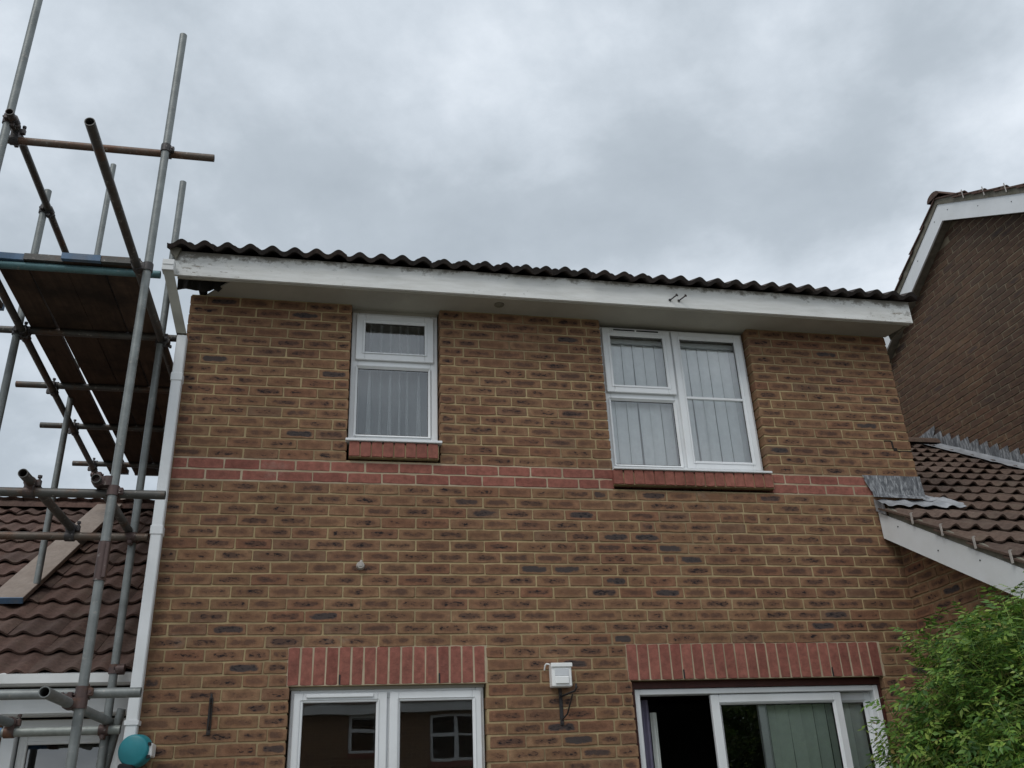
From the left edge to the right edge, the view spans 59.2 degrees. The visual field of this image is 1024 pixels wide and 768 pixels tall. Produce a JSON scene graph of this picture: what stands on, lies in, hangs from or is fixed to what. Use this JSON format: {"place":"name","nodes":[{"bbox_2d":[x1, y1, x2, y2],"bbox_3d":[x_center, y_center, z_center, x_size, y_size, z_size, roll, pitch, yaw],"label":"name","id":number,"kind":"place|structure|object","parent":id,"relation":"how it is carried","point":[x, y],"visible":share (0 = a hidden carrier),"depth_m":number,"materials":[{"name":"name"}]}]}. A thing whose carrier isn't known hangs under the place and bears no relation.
{"place":"outdoors","nodes":[
{"label":"outdoors","id":0,"kind":"place"},
{"bbox_2d":[0,0,1023,499],"label":"sky","id":1,"kind":"structure","parent":0,"point":[799,143],"materials":[{"name":"grey"}]},
{"label":"ground","id":2,"kind":"structure","parent":0,"visible":0},
{"bbox_2d":[0,496,154,767],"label":"neighbouring house","id":3,"kind":"structure","parent":2,"relation":"on","point":[43,627],"depth_m":6.10,"materials":[{"name":"brown tile"}]},
{"bbox_2d":[0,504,121,603],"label":"plank","id":4,"kind":"object","parent":3,"relation":"on","point":[20,587],"visible":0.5,"depth_m":6.93,"materials":[{"name":"brown wood"}]},
{"bbox_2d":[0,718,125,767],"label":"window","id":5,"kind":"structure","parent":3,"relation":"in","point":[8,747],"depth_m":5.38,"materials":[{"name":"plastic"}]},
{"bbox_2d":[0,0,214,767],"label":"scaffold","id":6,"kind":"object","parent":2,"relation":"on","point":[109,490],"visible":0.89,"depth_m":5.45,"materials":[{"name":"metal"}]},
{"bbox_2d":[0,299,4,310],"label":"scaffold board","id":7,"kind":"object","parent":6,"relation":"on","point":[2,306],"visible":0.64,"depth_m":5.84,"materials":[{"name":"brown wood"}]},
{"bbox_2d":[0,252,128,474],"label":"scaffold board","id":8,"kind":"object","parent":6,"relation":"on","point":[29,297],"visible":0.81,"depth_m":6.39,"materials":[{"name":"brown wood"}]},
{"bbox_2d":[23,253,158,475],"bbox_3d":[-3.169,0.061,7.073,0.219,0.041,3.862,3,-26,-11],"label":"scaffold board","id":9,"kind":"object","parent":6,"relation":"on","point":[61,298],"visible":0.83,"depth_m":6.33,"materials":[{"name":"brown wood"}]},
{"bbox_2d":[61,252,164,471],"bbox_3d":[-2.951,0.067,7.108,0.232,0.041,3.917,3,-26,-11],"label":"scaffold board","id":10,"kind":"object","parent":6,"relation":"on","point":[95,293],"visible":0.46,"depth_m":6.10,"materials":[{"name":"brown wood"}]},
{"bbox_2d":[101,256,172,422],"bbox_3d":[-2.728,0.079,7.154,0.220,0.041,3.912,3,-26,-11],"label":"scaffold board","id":11,"kind":"object","parent":6,"relation":"on","point":[125,289],"visible":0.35,"depth_m":5.99,"materials":[{"name":"brown wood"}]},
{"bbox_2d":[138,239,935,767],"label":"brick house","id":12,"kind":"structure","parent":2,"relation":"on","point":[504,527],"depth_m":6.12,"materials":[{"name":"brown brick"}]},
{"bbox_2d":[117,734,155,767],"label":"clothes line reel","id":13,"kind":"object","parent":12,"relation":"attached to","point":[136,750],"visible":1,"depth_m":4.92,"materials":[{"name":"teal plastic"}]},
{"bbox_2d":[120,259,187,763],"bbox_3d":[-2.164,1.408,5.130,0.101,4.785,0.385,-5,-25,6],"label":"downpipe","id":14,"kind":"object","parent":12,"relation":"attached to","point":[132,722],"visible":1,"depth_m":5.54,"materials":[{"name":"plastic"}]},
{"bbox_2d":[206,694,213,735],"bbox_3d":[-1.718,1.878,5.120,0.022,0.211,0.142,4,-26,-14],"label":"hanging basket bracket","id":15,"kind":"object","parent":12,"relation":"attached to","point":[209,719],"visible":1,"depth_m":5.14,"materials":[{"name":"black metal"}]},
{"bbox_2d":[356,560,364,569],"bbox_3d":[-0.957,1.142,5.699,0.054,0.062,0.037,3,-26,-11],"label":"cable cover","id":16,"kind":"object","parent":12,"relation":"attached to","point":[360,565],"visible":1,"depth_m":5.68,"materials":[{"name":"white plastic"}]},
{"bbox_2d":[287,684,484,767],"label":"window","id":17,"kind":"structure","parent":12,"relation":"in","point":[388,699],"depth_m":5.41,"materials":[{"name":"plastic"}]},
{"bbox_2d":[356,325,420,435],"bbox_3d":[-0.849,-0.003,6.482,0.570,0.980,0.064,3,-26,-11],"label":"curtain","id":18,"kind":"object","parent":12,"relation":"hanging from","point":[407,352],"visible":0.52,"depth_m":6.45,"materials":[{"name":"fabric"}]},
{"bbox_2d":[345,310,441,449],"bbox_3d":[-0.829,-0.058,6.366,0.648,1.066,0.181,3,-26,-11],"label":"window","id":19,"kind":"structure","parent":12,"relation":"in","point":[360,359],"depth_m":6.43,"materials":[{"name":"plastic"}]},
{"bbox_2d":[544,663,571,687],"bbox_3d":[0.288,1.812,5.618,0.168,0.148,0.085,3,-26,-11],"label":"wall light","id":20,"kind":"object","parent":12,"relation":"attached to","point":[560,675],"visible":1,"depth_m":5.59,"materials":[{"name":"white plastic"}]},
{"bbox_2d":[558,683,576,724],"bbox_3d":[0.351,1.956,5.505,0.025,0.221,0.201,11,-28,-27],"label":"hanging basket bracket","id":21,"kind":"object","parent":12,"relation":"attached to","point":[562,716],"visible":1,"depth_m":5.55,"materials":[{"name":"black metal"}]},
{"bbox_2d":[640,700,653,767],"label":"curtain","id":22,"kind":"object","parent":12,"relation":"hanging from","point":[647,734],"visible":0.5,"depth_m":5.81,"materials":[{"name":"fabric"}]},
{"bbox_2d":[650,712,661,767],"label":"curtain","id":23,"kind":"object","parent":12,"relation":"hanging from","point":[655,739],"visible":1,"depth_m":5.90,"materials":[{"name":"grey fabric"}]},
{"bbox_2d":[610,339,750,465],"bbox_3d":[1.249,0.175,6.823,1.210,1.090,0.040,3,-26,-11],"label":"vertical blind","id":24,"kind":"object","parent":12,"relation":"attached to","point":[653,437],"visible":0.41,"depth_m":6.85,"materials":[{"name":"white fabric"}]},
{"bbox_2d":[599,327,772,474],"bbox_3d":[1.259,0.114,6.735,1.194,1.195,0.181,3,-26,-11],"label":"window","id":25,"kind":"structure","parent":12,"relation":"in","point":[675,395],"depth_m":6.74,"materials":[{"name":"plastic"}]},
{"bbox_2d":[634,685,891,767],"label":"patio door","id":26,"kind":"structure","parent":12,"relation":"in","point":[760,697],"depth_m":5.92,"materials":[{"name":"plastic"}]},
{"bbox_2d":[766,692,873,767],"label":"vertical blind","id":27,"kind":"object","parent":12,"relation":"attached to","point":[804,735],"depth_m":6.00,"materials":[{"name":"grey fabric"}]},
{"bbox_2d":[858,571,1023,767],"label":"climbing shrub","id":28,"kind":"object","parent":2,"relation":"on","point":[990,739],"visible":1,"depth_m":4.39,"materials":[{"name":"green plant"}]},
{"bbox_2d":[862,437,1023,728],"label":"side extension","id":29,"kind":"object","parent":2,"relation":"on","point":[958,537],"visible":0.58,"depth_m":6.26,"materials":[{"name":"red tile"}]},
{"bbox_2d":[883,183,1023,462],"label":"gable house","id":30,"kind":"structure","parent":2,"relation":"on","point":[955,349],"depth_m":9.80,"materials":[{"name":"brick"}]}
]}

